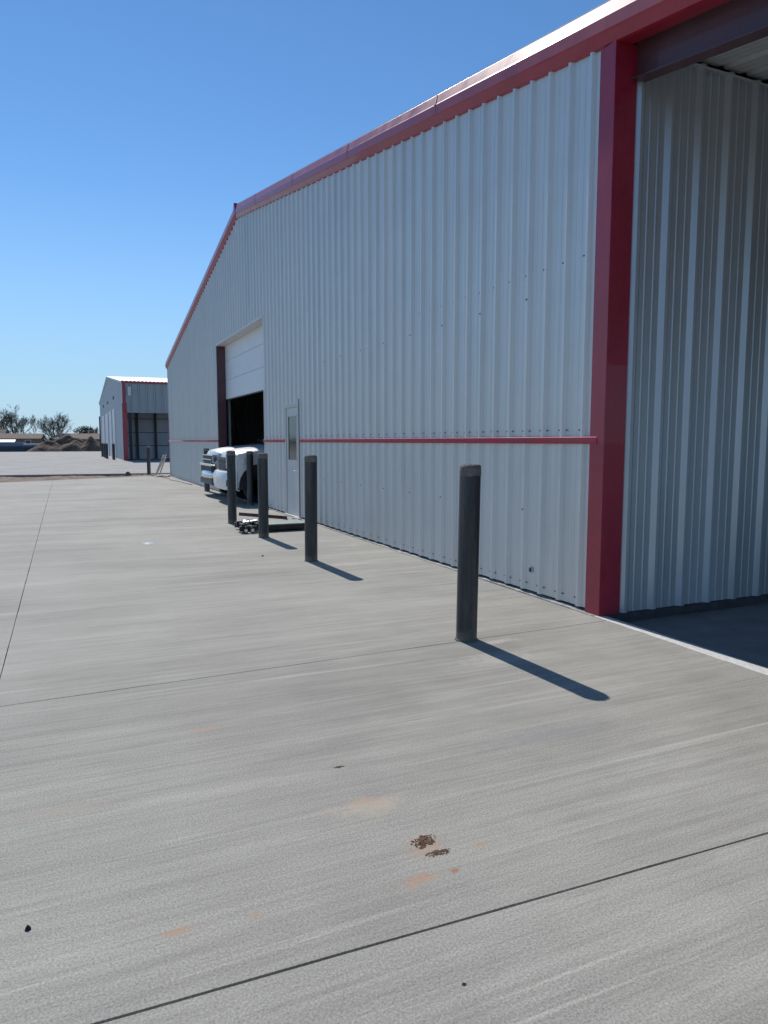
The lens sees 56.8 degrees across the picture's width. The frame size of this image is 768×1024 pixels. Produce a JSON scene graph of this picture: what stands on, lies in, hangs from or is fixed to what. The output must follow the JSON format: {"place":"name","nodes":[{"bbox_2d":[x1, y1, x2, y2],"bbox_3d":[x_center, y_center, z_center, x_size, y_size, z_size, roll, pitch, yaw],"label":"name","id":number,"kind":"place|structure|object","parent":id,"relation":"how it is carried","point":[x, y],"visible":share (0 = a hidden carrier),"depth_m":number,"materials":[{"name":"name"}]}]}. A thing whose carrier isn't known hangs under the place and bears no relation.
{"place":"outdoors","nodes":[
{"label":"outdoors","id":0,"kind":"place"},
{"bbox_2d":[0,440,25,451],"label":"shed","id":1,"kind":"structure","parent":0,"point":[12,443],"depth_m":114.98,"materials":[{"name":"white"}]},
{"bbox_2d":[53,433,99,441],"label":"house","id":2,"kind":"structure","parent":0,"point":[85,436],"depth_m":161.17,"materials":[{"name":"beige brick"}]},
{"bbox_2d":[0,474,158,482],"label":"dirt strip","id":3,"kind":"object","parent":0,"point":[16,479],"visible":0.66,"depth_m":31.85,"materials":[{"name":"brown soil"}]},
{"bbox_2d":[146,446,150,474],"bbox_3d":[-11.364,-2.491,34.297,0.196,1.393,0.196,3,7,24],"label":"bollard","id":4,"kind":"object","parent":3,"relation":"on","point":[148,460],"visible":1,"depth_m":34.23,"materials":[{"name":"metal"}]},
{"bbox_2d":[0,451,169,476],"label":"concrete yard","id":5,"kind":"structure","parent":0,"point":[44,464],"depth_m":45.96,"materials":[{"name":"grey concrete"}]},
{"bbox_2d":[101,443,103,456],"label":"bollard","id":6,"kind":"object","parent":5,"relation":"on","point":[102,450],"visible":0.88,"depth_m":71.74,"materials":[{"name":"metal"}]},
{"bbox_2d":[105,443,108,458],"bbox_3d":[-25.003,-5.511,64.087,0.265,1.375,0.265,-3,6,-24],"label":"bollard","id":7,"kind":"object","parent":5,"relation":"on","point":[106,448],"visible":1,"depth_m":64.00,"materials":[{"name":"metal"}]},
{"bbox_2d":[112,443,114,459],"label":"bollard","id":8,"kind":"object","parent":5,"relation":"on","point":[113,451],"visible":1,"depth_m":60.33,"materials":[{"name":"metal"}]},
{"bbox_2d":[99,376,169,460],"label":"metal building","id":9,"kind":"structure","parent":0,"point":[134,421],"depth_m":62.90,"materials":[{"name":"grey metal"}]},
{"bbox_2d":[102,415,104,445],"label":"bay door","id":10,"kind":"structure","parent":9,"relation":"in","point":[103,420],"depth_m":84.46,"materials":[{"name":"white metal"}]},
{"bbox_2d":[105,413,109,455],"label":"bay door","id":11,"kind":"structure","parent":9,"relation":"in","point":[106,415],"depth_m":77.33,"materials":[{"name":"white metal"}]},
{"bbox_2d":[109,411,112,456],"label":"bay door","id":12,"kind":"structure","parent":9,"relation":"in","point":[110,414],"depth_m":72.02,"materials":[{"name":"white metal"}]},
{"bbox_2d":[112,409,116,457],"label":"bay door","id":13,"kind":"structure","parent":9,"relation":"in","point":[113,411],"depth_m":66.81,"materials":[{"name":"white metal"}]},
{"bbox_2d":[0,0,607,440],"label":"sky","id":14,"kind":"structure","parent":0,"point":[132,132],"materials":[{"name":"blue"}]},
{"bbox_2d":[0,475,767,1023],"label":"concrete apron","id":15,"kind":"object","parent":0,"point":[200,699],"visible":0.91,"depth_m":3.32,"materials":[{"name":"grey concrete"}]},
{"bbox_2d":[25,925,30,931],"bbox_3d":[-1.195,1.392,2.384,0.022,0.015,0.024,-3,6,-24],"label":"pebble","id":16,"kind":"object","parent":15,"relation":"on","point":[28,928],"visible":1,"depth_m":2.38,"materials":[{"name":"black stone"}]},
{"bbox_2d":[204,448,209,490],"bbox_3d":[-5.766,-1.378,23.115,0.196,1.403,0.196,-3,6,-29],"label":"bollard","id":17,"kind":"object","parent":15,"relation":"on","point":[206,485],"visible":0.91,"depth_m":23.08,"materials":[{"name":"metal"}]},
{"bbox_2d":[226,451,236,523],"bbox_3d":[-3.017,-0.494,14.071,0.196,1.443,0.196,6,8,45],"label":"bollard","id":18,"kind":"object","parent":15,"relation":"on","point":[231,487],"visible":0.89,"depth_m":14.01,"materials":[{"name":"metal"}]},
{"bbox_2d":[200,438,263,492],"bbox_3d":[-2.648,-1.622,22.401,6.070,2.030,2.240,-3,6,-24],"label":"pickup truck","id":19,"kind":"object","parent":15,"relation":"on","point":[209,465],"visible":0.09,"depth_m":20.99,"materials":[{"name":"white paint"}]},
{"bbox_2d":[213,445,263,502],"bbox_3d":[-1.705,-1.396,20.139,6.050,2.030,2.240,-3,6,-24],"label":"pickup truck","id":20,"kind":"object","parent":15,"relation":"on","point":[220,477],"visible":0.21,"depth_m":18.39,"materials":[{"name":"white paint"}]},
{"bbox_2d":[246,451,253,504],"bbox_3d":[-3.412,-0.865,18.108,0.196,1.378,0.196,1,6,8],"label":"bollard","id":21,"kind":"object","parent":15,"relation":"on","point":[250,478],"visible":1,"depth_m":18.04,"materials":[{"name":"metal"}]},
{"bbox_2d":[257,453,268,537],"bbox_3d":[-2.045,-0.284,12.024,0.196,1.433,0.196,-1,6,-8],"label":"bollard","id":22,"kind":"object","parent":15,"relation":"on","point":[263,510],"visible":1,"depth_m":11.96,"materials":[{"name":"metal"}]},
{"bbox_2d":[234,519,304,533],"bbox_3d":[-2.062,0.223,13.089,1.340,0.212,0.780,-3,6,-24],"label":"steel dolly","id":23,"kind":"object","parent":15,"relation":"on","point":[246,526],"visible":0.73,"depth_m":12.86,"materials":[{"name":"metal"}]},
{"bbox_2d":[239,512,286,518],"bbox_3d":[-2.332,0.072,13.742,1.050,0.065,0.065,4,7,19],"label":"angle iron","id":24,"kind":"object","parent":23,"relation":"on","point":[256,515],"visible":0.7,"depth_m":13.75,"materials":[{"name":"metal"}]},
{"bbox_2d":[304,455,317,561],"bbox_3d":[-0.991,-0.054,9.641,0.196,1.448,0.196,4,7,29],"label":"bollard","id":25,"kind":"object","parent":15,"relation":"on","point":[310,490],"visible":1,"depth_m":9.57,"materials":[{"name":"metal"}]},
{"bbox_2d":[410,834,435,848],"bbox_3d":[0.167,1.345,2.910,0.128,0.005,0.084,-6,8,-44],"label":"mud clod","id":26,"kind":"object","parent":15,"relation":"on","point":[422,840],"visible":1,"depth_m":2.90,"materials":[{"name":"brown soil"}]},
{"bbox_2d":[425,848,450,857],"bbox_3d":[0.216,1.353,2.826,0.116,0.004,0.047,-3,6,-24],"label":"mud clod","id":27,"kind":"object","parent":15,"relation":"on","point":[437,852],"visible":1,"depth_m":2.82,"materials":[{"name":"brown soil"}]},
{"bbox_2d":[454,464,480,641],"bbox_3d":[0.689,0.330,5.801,0.196,1.448,0.196,-2,6,-24],"label":"bollard","id":28,"kind":"object","parent":15,"relation":"on","point":[468,545],"visible":1,"depth_m":5.73,"materials":[{"name":"metal"}]},
{"bbox_2d":[626,603,767,667],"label":"bay floor","id":29,"kind":"structure","parent":0,"point":[741,633],"depth_m":6.46,"materials":[{"name":"concrete"}]},
{"bbox_2d":[593,615,767,675],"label":"bay threshold","id":30,"kind":"object","parent":29,"relation":"on","point":[729,659],"visible":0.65,"depth_m":5.61,"materials":[{"name":"grey concrete"}]},
{"label":"ground","id":31,"kind":"structure","parent":0,"visible":0},
{"bbox_2d":[0,429,8,432],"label":"house","id":32,"kind":"structure","parent":31,"relation":"on","point":[3,430],"depth_m":155.04,"materials":[{"name":"beige brick"}]},
{"bbox_2d":[0,408,18,428],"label":"bare tree","id":33,"kind":"object","parent":31,"relation":"on","point":[2,421],"visible":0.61,"depth_m":172.76,"materials":[{"name":"brown plant"}]},
{"bbox_2d":[0,446,34,451],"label":"fence","id":34,"kind":"object","parent":31,"relation":"on","point":[14,448],"visible":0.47,"depth_m":108.96,"materials":[{"name":"black metal"}]},
{"bbox_2d":[0,404,36,432],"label":"bare tree","id":35,"kind":"object","parent":31,"relation":"on","point":[10,419],"visible":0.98,"depth_m":172.69,"materials":[{"name":"brown plant"}]},
{"bbox_2d":[0,433,46,443],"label":"house","id":36,"kind":"structure","parent":31,"relation":"on","point":[29,438],"depth_m":151.26,"materials":[{"name":"beige brick"}]},
{"bbox_2d":[19,417,42,433],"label":"bare tree","id":37,"kind":"object","parent":31,"relation":"on","point":[33,425],"visible":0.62,"depth_m":180.10,"materials":[{"name":"plant"}]},
{"bbox_2d":[23,443,38,446],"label":"trailer","id":38,"kind":"object","parent":31,"relation":"on","point":[30,444],"visible":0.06,"depth_m":114.48,"materials":[{"name":"white paint"}]},
{"bbox_2d":[26,441,60,451],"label":"dirt mound","id":39,"kind":"object","parent":31,"relation":"on","point":[49,446],"visible":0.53,"depth_m":106.74,"materials":[{"name":"brown soil"}]},
{"bbox_2d":[37,411,72,440],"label":"bare tree","id":40,"kind":"object","parent":31,"relation":"on","point":[52,422],"visible":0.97,"depth_m":163.11,"materials":[{"name":"brown plant"}]},
{"bbox_2d":[54,434,83,445],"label":"dirt mound","id":41,"kind":"object","parent":31,"relation":"on","point":[65,439],"visible":0.29,"depth_m":112.92,"materials":[{"name":"brown soil"}]},
{"bbox_2d":[59,440,82,451],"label":"dirt mound","id":42,"kind":"object","parent":31,"relation":"on","point":[73,445],"visible":0.56,"depth_m":107.50,"materials":[{"name":"brown soil"}]},
{"bbox_2d":[73,426,95,432],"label":"evergreen tree","id":43,"kind":"object","parent":31,"relation":"on","point":[83,429],"visible":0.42,"depth_m":207.87,"materials":[{"name":"green plant"}]},
{"bbox_2d":[81,436,100,450],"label":"dirt mound","id":44,"kind":"object","parent":31,"relation":"on","point":[90,443],"visible":0.52,"depth_m":108.87,"materials":[{"name":"brown soil"}]},
{"bbox_2d":[99,416,100,444],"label":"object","id":45,"kind":"object","parent":31,"relation":"on","point":[99,430],"visible":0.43,"depth_m":109.57,"materials":[{"name":"white metal"}]},
{"bbox_2d":[165,0,767,621],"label":"metal building","id":46,"kind":"structure","parent":31,"relation":"on","point":[531,278],"depth_m":7.33,"materials":[{"name":"metal"}]},
{"bbox_2d":[225,325,263,446],"bbox_3d":[-3.782,-2.722,19.995,0.110,4.699,5.820,-3,6,-24],"label":"overhead door","id":47,"kind":"structure","parent":46,"relation":"in","point":[243,356],"depth_m":20.08,"materials":[{"name":"white metal"}]},
{"bbox_2d":[284,399,302,517],"bbox_3d":[-1.924,-1.147,15.295,0.220,2.500,1.060,-3,6,-24],"label":"side door","id":48,"kind":"structure","parent":46,"relation":"in","point":[292,428],"depth_m":15.31,"materials":[{"name":"paint"}]},
{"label":"joint bed","id":49,"kind":"structure","parent":0,"visible":0},
{"bbox_2d":[170,476,593,615],"bbox_3d":[-3.992,-0.346,19.906,0.120,0.048,29.200,-3,6,-24],"label":"foundation edge","id":50,"kind":"object","parent":49,"relation":"on","point":[541,596],"visible":0.61,"depth_m":9.20,"materials":[{"name":"grey concrete"}]},
{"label":"concrete strip","id":51,"kind":"structure","parent":0,"visible":0},
{"bbox_2d":[155,454,165,474],"bbox_3d":[-10.620,-2.248,33.721,0.556,1.000,0.560,-3,6,-24],"label":"ladder","id":52,"kind":"object","parent":51,"relation":"on","point":[161,464],"visible":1,"depth_m":33.57,"materials":[{"name":"grey metal"}]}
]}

